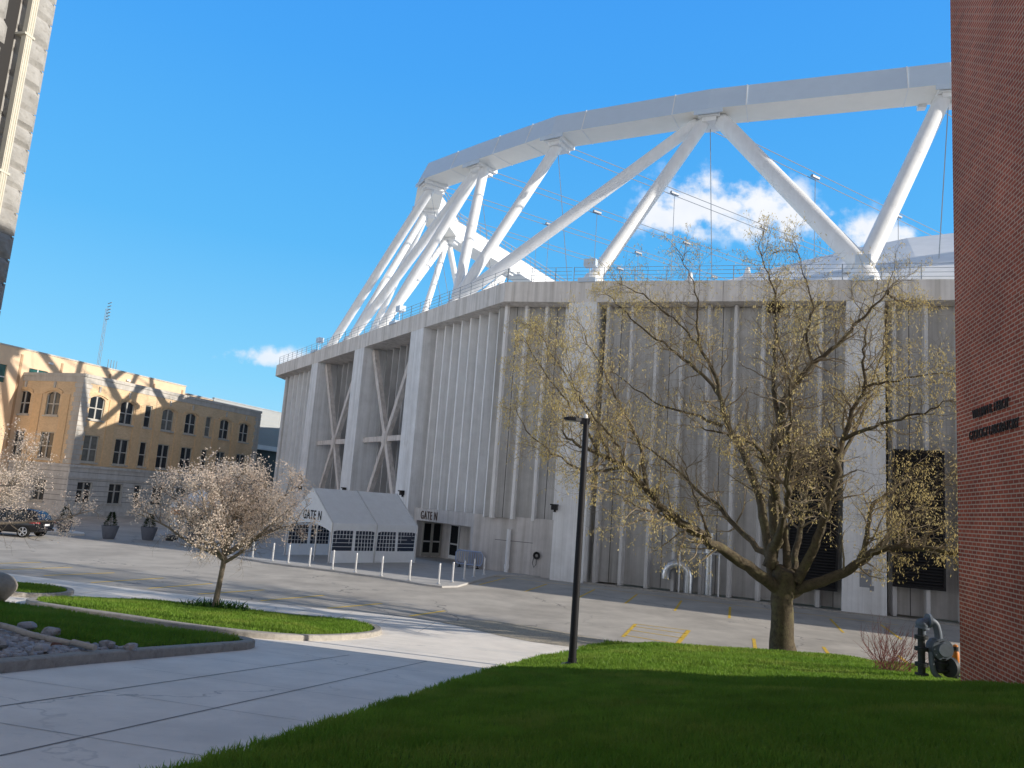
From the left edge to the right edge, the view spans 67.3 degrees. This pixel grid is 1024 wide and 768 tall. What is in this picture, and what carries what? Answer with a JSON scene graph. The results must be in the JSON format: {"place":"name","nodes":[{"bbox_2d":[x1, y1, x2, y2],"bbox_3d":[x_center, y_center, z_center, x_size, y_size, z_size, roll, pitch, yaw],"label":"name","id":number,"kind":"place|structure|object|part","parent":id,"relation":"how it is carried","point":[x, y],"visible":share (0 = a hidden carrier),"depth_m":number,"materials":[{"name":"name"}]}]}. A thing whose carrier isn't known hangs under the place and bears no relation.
{"place":"outdoors","nodes":[
{"label":"outdoors","id":0,"kind":"place"},
{"bbox_2d":[16,581,65,592],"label":"corner grass","id":1,"kind":"structure","parent":0,"point":[26,587],"depth_m":25.28,"materials":[{"name":"green plant"}]},
{"bbox_2d":[0,372,261,517],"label":"tan brick building","id":2,"kind":"structure","parent":0,"point":[113,441],"depth_m":78.16,"materials":[{"name":"brick"}]},
{"bbox_2d":[9,430,24,458],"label":"window","id":3,"kind":"structure","parent":2,"relation":"in","point":[18,440],"depth_m":76.15,"materials":[{"name":"glass"}]},
{"bbox_2d":[16,391,30,415],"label":"window","id":4,"kind":"structure","parent":2,"relation":"in","point":[25,403],"depth_m":76.74,"materials":[{"name":"glass"}]},
{"bbox_2d":[27,478,45,501],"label":"window","id":5,"kind":"structure","parent":2,"relation":"in","point":[39,496],"depth_m":74.21,"materials":[{"name":"glass"}]},
{"bbox_2d":[34,432,53,460],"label":"window","id":6,"kind":"structure","parent":2,"relation":"in","point":[46,450],"depth_m":74.86,"materials":[{"name":"glass"}]},
{"bbox_2d":[42,392,60,416],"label":"window","id":7,"kind":"structure","parent":2,"relation":"in","point":[53,401],"depth_m":75.51,"materials":[{"name":"glass"}]},
{"bbox_2d":[73,482,91,504],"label":"window","id":8,"kind":"structure","parent":2,"relation":"in","point":[81,487],"depth_m":74.73,"materials":[{"name":"glass"}]},
{"bbox_2d":[80,435,98,463],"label":"window","id":9,"kind":"structure","parent":2,"relation":"in","point":[90,444],"depth_m":75.41,"materials":[{"name":"glass"}]},
{"bbox_2d":[86,396,103,422],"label":"window","id":10,"kind":"structure","parent":2,"relation":"in","point":[96,406],"depth_m":76.02,"materials":[{"name":"glass"}]},
{"bbox_2d":[105,483,121,505],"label":"window","id":11,"kind":"structure","parent":2,"relation":"in","point":[114,492],"depth_m":78.26,"materials":[{"name":"glass"}]},
{"bbox_2d":[111,439,128,466],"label":"window","id":12,"kind":"structure","parent":2,"relation":"in","point":[121,445],"depth_m":78.90,"materials":[{"name":"glass"}]},
{"bbox_2d":[117,402,133,426],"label":"window","id":13,"kind":"structure","parent":2,"relation":"in","point":[126,412],"depth_m":79.51,"materials":[{"name":"glass"}]},
{"bbox_2d":[132,485,140,505],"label":"window","id":14,"kind":"structure","parent":2,"relation":"in","point":[137,486],"depth_m":81.02,"materials":[{"name":"glass"}]},
{"bbox_2d":[136,442,146,468],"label":"window","id":15,"kind":"structure","parent":2,"relation":"in","point":[142,451],"depth_m":81.58,"materials":[{"name":"glass"}]},
{"bbox_2d":[142,405,151,429],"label":"window","id":16,"kind":"structure","parent":2,"relation":"in","point":[148,410],"depth_m":82.23,"materials":[{"name":"glass"}]},
{"bbox_2d":[150,486,162,506],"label":"window","id":17,"kind":"structure","parent":2,"relation":"in","point":[159,487],"depth_m":83.65,"materials":[{"name":"glass"}]},
{"bbox_2d":[155,444,168,469],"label":"window","id":18,"kind":"structure","parent":2,"relation":"in","point":[162,452],"depth_m":84.21,"materials":[{"name":"glass"}]},
{"bbox_2d":[160,409,173,432],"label":"window","id":19,"kind":"structure","parent":2,"relation":"in","point":[167,417],"depth_m":84.81,"materials":[{"name":"glass"}]},
{"bbox_2d":[175,487,185,507],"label":"window","id":20,"kind":"structure","parent":2,"relation":"in","point":[177,489],"depth_m":86.80,"materials":[{"name":"glass"}]},
{"bbox_2d":[179,447,191,471],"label":"window","id":21,"kind":"structure","parent":2,"relation":"in","point":[185,452],"depth_m":87.46,"materials":[{"name":"glass"}]},
{"bbox_2d":[183,414,195,435],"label":"window","id":22,"kind":"structure","parent":2,"relation":"in","point":[190,420],"depth_m":88.07,"materials":[{"name":"glass"}]},
{"bbox_2d":[200,450,206,472],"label":"window","id":23,"kind":"structure","parent":2,"relation":"in","point":[205,451],"depth_m":90.28,"materials":[{"name":"glass"}]},
{"bbox_2d":[203,417,210,438],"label":"window","id":24,"kind":"structure","parent":2,"relation":"in","point":[208,420],"depth_m":90.83,"materials":[{"name":"glass"}]},
{"bbox_2d":[214,451,224,474],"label":"window","id":25,"kind":"structure","parent":2,"relation":"in","point":[219,454],"depth_m":92.92,"materials":[{"name":"glass"}]},
{"bbox_2d":[218,420,228,440],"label":"window","id":26,"kind":"structure","parent":2,"relation":"in","point":[224,425],"depth_m":93.41,"materials":[{"name":"glass"}]},
{"bbox_2d":[233,454,244,475],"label":"window","id":27,"kind":"structure","parent":2,"relation":"in","point":[238,457],"depth_m":96.31,"materials":[{"name":"glass"}]},
{"bbox_2d":[237,424,248,443],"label":"window","id":28,"kind":"structure","parent":2,"relation":"in","point":[243,433],"depth_m":96.81,"materials":[{"name":"glass"}]},
{"bbox_2d":[37,595,372,633],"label":"sunny grass","id":29,"kind":"structure","parent":0,"point":[258,620],"depth_m":20.79,"materials":[{"name":"green plant"}]},
{"bbox_2d":[185,393,281,511],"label":"metal clad building","id":30,"kind":"structure","parent":0,"point":[269,425],"depth_m":114.97,"materials":[{"name":"beige paint"}]},
{"bbox_2d":[0,573,577,767],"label":"walkway","id":31,"kind":"structure","parent":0,"point":[194,734],"depth_m":10.01,"materials":[{"name":"concrete"}]},
{"bbox_2d":[11,582,73,597],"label":"lawn corner kerb","id":32,"kind":"structure","parent":31,"relation":"on","point":[69,591],"depth_m":23.84,"materials":[{"name":"concrete"}]},
{"bbox_2d":[0,417,107,547],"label":"blossom tree","id":33,"kind":"object","parent":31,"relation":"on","point":[4,488],"visible":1,"depth_m":27.74,"materials":[{"name":"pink plant"}]},
{"bbox_2d":[0,601,254,673],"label":"curb","id":34,"kind":"structure","parent":31,"relation":"on","point":[26,663],"depth_m":11.57,"materials":[{"name":"concrete"}]},
{"bbox_2d":[2,615,242,646],"bbox_3d":[-10.500,3.514,11.597,10.391,1.697,15.792,4,-9,0],"label":"lawn shaded","id":35,"kind":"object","parent":34,"relation":"on","point":[150,638],"visible":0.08,"depth_m":14.00,"materials":[{"name":"plant"}]},
{"bbox_2d":[0,572,17,600],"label":"boulder","id":36,"kind":"object","parent":35,"relation":"on","point":[8,585],"visible":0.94,"depth_m":18.84,"materials":[{"name":"grey stone"}]},
{"bbox_2d":[17,621,37,630],"bbox_3d":[-7.810,3.902,12.361,0.299,0.178,0.228,1,-10,23],"label":"landscape stone","id":37,"kind":"object","parent":35,"relation":"on","point":[29,625],"visible":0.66,"depth_m":12.30,"materials":[{"name":"grey stone"}]},
{"bbox_2d":[41,627,60,636],"bbox_3d":[-7.272,3.918,12.114,0.289,0.181,0.206,4,-9,0],"label":"landscape stone","id":38,"kind":"object","parent":35,"relation":"on","point":[50,631],"visible":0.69,"depth_m":12.06,"materials":[{"name":"grey stone"}]},
{"bbox_2d":[0,629,123,657],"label":"river stones","id":39,"kind":"object","parent":35,"relation":"on","point":[20,645],"visible":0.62,"depth_m":11.09,"materials":[{"name":"grey stone"}]},
{"bbox_2d":[0,637,8,648],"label":"landscape stone","id":40,"kind":"object","parent":39,"relation":"on","point":[4,642],"visible":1,"depth_m":10.45,"materials":[{"name":"grey stone"}]},
{"bbox_2d":[32,643,50,652],"bbox_3d":[-6.545,3.678,10.690,0.229,0.142,0.159,4,-9,0],"label":"landscape stone","id":41,"kind":"object","parent":39,"relation":"on","point":[44,647],"visible":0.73,"depth_m":10.64,"materials":[{"name":"grey stone"}]},
{"bbox_2d":[0,622,96,650],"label":"weathered log","id":42,"kind":"object","parent":39,"relation":"on","point":[47,638],"visible":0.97,"depth_m":11.48,"materials":[{"name":"grey wood"}]},
{"bbox_2d":[99,640,115,648],"bbox_3d":[-6.271,4.035,11.910,0.261,0.144,0.175,4,-9,0],"label":"landscape stone","id":43,"kind":"object","parent":39,"relation":"on","point":[109,644],"visible":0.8,"depth_m":11.85,"materials":[{"name":"grey stone"}]},
{"bbox_2d":[0,599,239,646],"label":"shaded grass","id":44,"kind":"structure","parent":35,"relation":"on","point":[68,622],"depth_m":14.30,"materials":[{"name":"green plant"}]},
{"bbox_2d":[123,643,137,650],"bbox_3d":[-5.958,4.104,11.998,0.231,0.130,0.182,4,-9,0],"label":"landscape stone","id":45,"kind":"object","parent":34,"relation":"on","point":[131,646],"visible":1,"depth_m":11.95,"materials":[{"name":"grey stone"}]},
{"bbox_2d":[25,597,381,640],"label":"curb","id":46,"kind":"structure","parent":31,"relation":"on","point":[377,631],"depth_m":18.52,"materials":[{"name":"concrete"}]},
{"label":"lawn sunny","id":47,"kind":"structure","parent":46,"relation":"on","visible":0},
{"bbox_2d":[180,597,248,610],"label":"bulb shoots","id":48,"kind":"object","parent":47,"relation":"on","point":[220,605],"visible":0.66,"depth_m":23.91,"materials":[{"name":"green plant"}]},
{"bbox_2d":[125,447,321,607],"bbox_3d":[-8.723,4.588,24.103,5.515,5.166,5.398,-4,-12,42],"label":"blossom tree","id":49,"kind":"object","parent":47,"relation":"on","point":[246,502],"visible":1,"depth_m":23.99,"materials":[{"name":"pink plant"}]},
{"bbox_2d":[0,655,425,755],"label":"walkway joints","id":50,"kind":"object","parent":31,"relation":"on","point":[174,716],"visible":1,"depth_m":8.63,"materials":[{"name":"grey concrete"}]},
{"bbox_2d":[0,576,527,755],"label":"cross joints","id":51,"kind":"object","parent":31,"relation":"on","point":[215,678],"visible":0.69,"depth_m":9.84,"materials":[{"name":"grey concrete"}]},
{"bbox_2d":[157,525,539,587],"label":"gate plaza","id":52,"kind":"structure","parent":0,"point":[424,572],"depth_m":43.57,"materials":[{"name":"concrete"}]},
{"bbox_2d":[167,489,226,533],"bbox_3d":[-23.377,9.587,57.448,3.068,3.550,3.068,4,-9,0],"label":"pop up canopy","id":53,"kind":"object","parent":52,"relation":"on","point":[193,502],"visible":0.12,"depth_m":56.57,"materials":[{"name":"fabric"}]},
{"bbox_2d":[271,543,274,560],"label":"bollard","id":54,"kind":"object","parent":52,"relation":"on","point":[273,552],"visible":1,"depth_m":42.44,"materials":[{"name":"metal"}]},
{"bbox_2d":[286,545,290,562],"bbox_3d":[-12.193,9.276,42.041,0.190,0.990,0.190,4,-9,0],"label":"bollard","id":55,"kind":"object","parent":52,"relation":"on","point":[288,554],"visible":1,"depth_m":42.01,"materials":[{"name":"metal"}]},
{"bbox_2d":[307,547,311,565],"bbox_3d":[-10.806,9.241,41.152,0.190,0.990,0.190,4,-9,0],"label":"bollard","id":56,"kind":"object","parent":52,"relation":"on","point":[310,556],"visible":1,"depth_m":41.11,"materials":[{"name":"metal"}]},
{"bbox_2d":[331,550,334,568],"bbox_3d":[-9.413,9.245,40.509,0.190,0.990,0.190,4,-9,0],"label":"bollard","id":57,"kind":"object","parent":52,"relation":"on","point":[333,559],"visible":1,"depth_m":40.47,"materials":[{"name":"metal"}]},
{"bbox_2d":[282,487,417,563],"bbox_3d":[-9.801,8.702,47.623,5.039,4.181,6.639,-4,-12,43],"label":"entrance tent","id":58,"kind":"object","parent":52,"relation":"on","point":[371,527],"visible":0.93,"depth_m":46.40,"materials":[{"name":"fabric"}]},
{"bbox_2d":[354,553,357,571],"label":"bollard","id":59,"kind":"object","parent":52,"relation":"on","point":[356,562],"visible":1,"depth_m":39.77,"materials":[{"name":"metal"}]},
{"bbox_2d":[379,556,383,575],"bbox_3d":[-6.572,9.212,38.928,0.190,0.990,0.190,4,-9,0],"label":"bollard","id":60,"kind":"object","parent":52,"relation":"on","point":[382,566],"visible":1,"depth_m":38.88,"materials":[{"name":"metal"}]},
{"bbox_2d":[407,560,411,579],"bbox_3d":[-5.025,9.173,37.940,0.190,0.990,0.190,4,-9,0],"label":"bollard","id":61,"kind":"object","parent":52,"relation":"on","point":[410,570],"visible":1,"depth_m":37.89,"materials":[{"name":"metal"}]},
{"bbox_2d":[437,563,440,583],"bbox_3d":[-3.522,9.186,37.298,0.190,0.990,0.190,4,-9,0],"label":"bollard","id":62,"kind":"object","parent":52,"relation":"on","point":[439,572],"visible":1,"depth_m":37.26,"materials":[{"name":"metal"}]},
{"bbox_2d":[450,562,454,581],"bbox_3d":[-2.958,9.427,38.582,0.190,0.990,0.190,4,-9,0],"label":"bollard","id":63,"kind":"object","parent":52,"relation":"on","point":[452,572],"visible":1,"depth_m":38.54,"materials":[{"name":"metal"}]},
{"bbox_2d":[462,560,465,579],"bbox_3d":[-2.479,9.724,40.262,0.190,0.990,0.190,4,-9,0],"label":"bollard","id":64,"kind":"object","parent":52,"relation":"on","point":[463,578],"visible":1,"depth_m":40.22,"materials":[{"name":"metal"}]},
{"bbox_2d":[455,549,482,568],"bbox_3d":[-2.658,10.788,47.325,1.970,1.045,0.320,-1,-10,28],"label":"crowd barrier","id":65,"kind":"object","parent":52,"relation":"on","point":[458,550],"visible":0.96,"depth_m":47.31,"materials":[{"name":"grey metal"}]},
{"bbox_2d":[472,558,475,576],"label":"bollard","id":66,"kind":"object","parent":52,"relation":"on","point":[474,568],"visible":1,"depth_m":41.90,"materials":[{"name":"metal"}]},
{"bbox_2d":[482,557,485,574],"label":"bollard","id":67,"kind":"object","parent":52,"relation":"on","point":[484,566],"visible":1,"depth_m":43.57,"materials":[{"name":"metal"}]},
{"bbox_2d":[0,0,953,411],"label":"sky","id":68,"kind":"structure","parent":0,"point":[229,176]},
{"bbox_2d":[0,513,959,663],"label":"parking lot","id":69,"kind":"structure","parent":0,"point":[127,554],"depth_m":33.62,"materials":[{"name":"grey asphalt"}]},
{"bbox_2d":[0,507,53,537],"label":"parked suv","id":70,"kind":"object","parent":69,"relation":"on","point":[25,529],"visible":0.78,"depth_m":46.55,"materials":[{"name":"black paint"}]},
{"bbox_3d":[-30.390,7.890,46.615,0.920,0.479,0.222,4,-9,0],"label":"side window","id":71,"kind":"part","parent":70,"relation":"part of","materials":[{"name":"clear glass"}]},
{"bbox_3d":[-29.572,7.951,46.615,0.560,0.479,0.222,4,-9,0],"label":"side window","id":72,"kind":"part","parent":70,"relation":"part of","materials":[{"name":"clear glass"}]},
{"bbox_2d":[46,527,84,535],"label":"corner island","id":73,"kind":"structure","parent":69,"relation":"on","point":[75,533],"depth_m":50.73,"materials":[{"name":"concrete"}]},
{"bbox_2d":[56,505,72,531],"bbox_3d":[-29.748,8.967,51.197,1.064,1.762,1.064,4,-9,0],"label":"potted conifer","id":74,"kind":"object","parent":73,"relation":"on","point":[63,512],"visible":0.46,"depth_m":50.97,"materials":[{"name":"plant"}]},
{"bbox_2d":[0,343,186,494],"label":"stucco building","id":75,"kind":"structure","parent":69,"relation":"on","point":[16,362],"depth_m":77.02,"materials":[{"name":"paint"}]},
{"bbox_2d":[0,364,5,381],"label":"window","id":76,"kind":"structure","parent":75,"relation":"in","point":[2,367],"depth_m":75.19,"materials":[{"name":"green glass"}]},
{"bbox_2d":[29,368,46,372],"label":"window","id":77,"kind":"structure","parent":75,"relation":"in","point":[30,370],"depth_m":78.44,"materials":[{"name":"green glass"}]},
{"bbox_2d":[97,302,111,364],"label":"antenna mast","id":78,"kind":"object","parent":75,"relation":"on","point":[103,331],"visible":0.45,"depth_m":126.06,"materials":[{"name":"silver metal"}]},
{"bbox_2d":[101,512,118,538],"bbox_3d":[-26.155,9.195,50.090,1.064,1.762,1.064,0,-10,27],"label":"potted conifer","id":79,"kind":"object","parent":69,"relation":"on","point":[109,531],"visible":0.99,"depth_m":49.80,"materials":[{"name":"grey concrete"}]},
{"bbox_2d":[141,514,157,539],"bbox_3d":[-24.276,9.550,51.473,1.064,1.762,1.064,12,-12,-41],"label":"potted conifer","id":80,"kind":"object","parent":69,"relation":"on","point":[148,533],"visible":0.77,"depth_m":51.15,"materials":[{"name":"grey concrete"}]},
{"bbox_2d":[165,509,179,540],"bbox_3d":[-23.077,9.601,52.491,0.840,2.150,0.840,4,-9,0],"label":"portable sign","id":81,"kind":"object","parent":69,"relation":"on","point":[167,539],"visible":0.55,"depth_m":52.36,"materials":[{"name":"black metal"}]},
{"bbox_2d":[186,509,206,541],"bbox_3d":[-21.369,9.560,52.112,1.428,2.365,1.428,-3,-12,40],"label":"potted conifer","id":82,"kind":"object","parent":69,"relation":"on","point":[196,526],"visible":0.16,"depth_m":51.58,"materials":[{"name":"plant"}]},
{"bbox_2d":[0,562,442,615],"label":"faded bay markings","id":83,"kind":"object","parent":69,"relation":"on","point":[210,593],"visible":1,"depth_m":30.19,"materials":[{"name":"grey paint"}]},
{"bbox_2d":[444,620,605,647],"bbox_3d":[0.900,8.197,25.151,6.800,0.030,2.638,-2,-11,35],"label":"gravel apron","id":84,"kind":"object","parent":69,"relation":"on","point":[531,633],"visible":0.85,"depth_m":25.34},
{"bbox_2d":[269,62,959,622],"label":"stadium","id":85,"kind":"object","parent":69,"relation":"on","point":[407,410],"visible":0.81,"depth_m":47.98,"materials":[{"name":"concrete"}]},
{"bbox_2d":[420,522,432,555],"bbox_3d":[-6.054,11.004,54.674,0.740,2.350,0.140,10,-11,-33],"label":"door","id":86,"kind":"structure","parent":85,"relation":"in","point":[427,526],"depth_m":54.68,"materials":[{"name":"paint"}]},
{"bbox_2d":[430,522,441,555],"bbox_3d":[-5.420,11.117,55.096,0.740,2.350,0.140,10,-11,-33],"label":"door","id":87,"kind":"structure","parent":85,"relation":"in","point":[437,527],"depth_m":55.10,"materials":[{"name":"paint"}]},
{"bbox_2d":[448,524,459,559],"bbox_3d":[-4.069,11.004,53.715,0.140,2.350,1.250,10,-11,-33],"label":"door","id":88,"kind":"structure","parent":85,"relation":"in","point":[454,537],"depth_m":53.70,"materials":[{"name":"white paint"}]},
{"bbox_2d":[478,576,905,661],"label":"bay markings","id":89,"kind":"object","parent":69,"relation":"on","point":[682,637],"visible":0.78,"depth_m":31.32,"materials":[{"name":"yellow paint"}]},
{"bbox_2d":[583,582,959,625],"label":"wall kerb","id":90,"kind":"structure","parent":69,"relation":"on","point":[715,597],"depth_m":40.50,"materials":[{"name":"concrete"}]},
{"bbox_2d":[139,639,1023,767],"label":"lawn mound","id":91,"kind":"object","parent":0,"point":[619,756],"visible":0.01,"depth_m":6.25,"materials":[{"name":"green plant"}]},
{"bbox_2d":[561,414,589,664],"bbox_3d":[1.358,3.505,17.385,0.730,5.720,0.440,4,-9,0],"label":"street lamp","id":92,"kind":"object","parent":91,"relation":"on","point":[585,422],"visible":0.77,"depth_m":17.32,"materials":[{"name":"metal"}]},
{"bbox_2d":[496,210,958,650],"bbox_3d":[7.210,1.441,24.784,15.873,14.712,11.514,4,-9,0],"label":"bare locust tree","id":93,"kind":"object","parent":91,"relation":"on","point":[777,580],"visible":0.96,"depth_m":23.90,"materials":[{"name":"brown plant"}]},
{"bbox_2d":[766,300,783,316],"bbox_3d":[8.659,-2.510,25.362,0.644,0.533,0.613,4,-9,0],"label":"bird nest","id":94,"kind":"object","parent":93,"relation":"on","point":[779,309],"visible":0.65,"depth_m":25.25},
{"bbox_2d":[854,613,947,671],"bbox_3d":[9.159,6.151,18.220,2.312,1.480,1.565,8,-9,-20],"label":"bare bush","id":95,"kind":"object","parent":91,"relation":"on","point":[885,653],"visible":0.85,"depth_m":17.99,"materials":[{"name":"brown plant"}]},
{"bbox_2d":[914,613,959,677],"bbox_3d":[9.179,5.707,16.454,1.024,1.495,0.467,4,-9,0],"label":"gas meter","id":96,"kind":"object","parent":91,"relation":"on","point":[938,648],"visible":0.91,"depth_m":16.39,"materials":[{"name":"grey paint"}]},
{"bbox_2d":[952,644,959,678],"bbox_3d":[9.959,6.308,17.254,0.150,0.900,0.150,4,-9,0],"label":"orange marker","id":97,"kind":"object","parent":91,"relation":"on","point":[956,652],"visible":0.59,"depth_m":17.24,"materials":[{"name":"orange plastic"}]},
{"label":"ground","id":98,"kind":"structure","parent":0,"visible":0},
{"bbox_2d":[0,0,56,312],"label":"stone building","id":99,"kind":"structure","parent":98,"relation":"on","point":[25,29],"depth_m":16.45,"materials":[{"name":"grey stone"}]},
{"bbox_2d":[950,0,1023,683],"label":"red brick building","id":100,"kind":"structure","parent":98,"relation":"on","point":[987,61],"depth_m":13.61,"materials":[{"name":"brick"}]}
]}

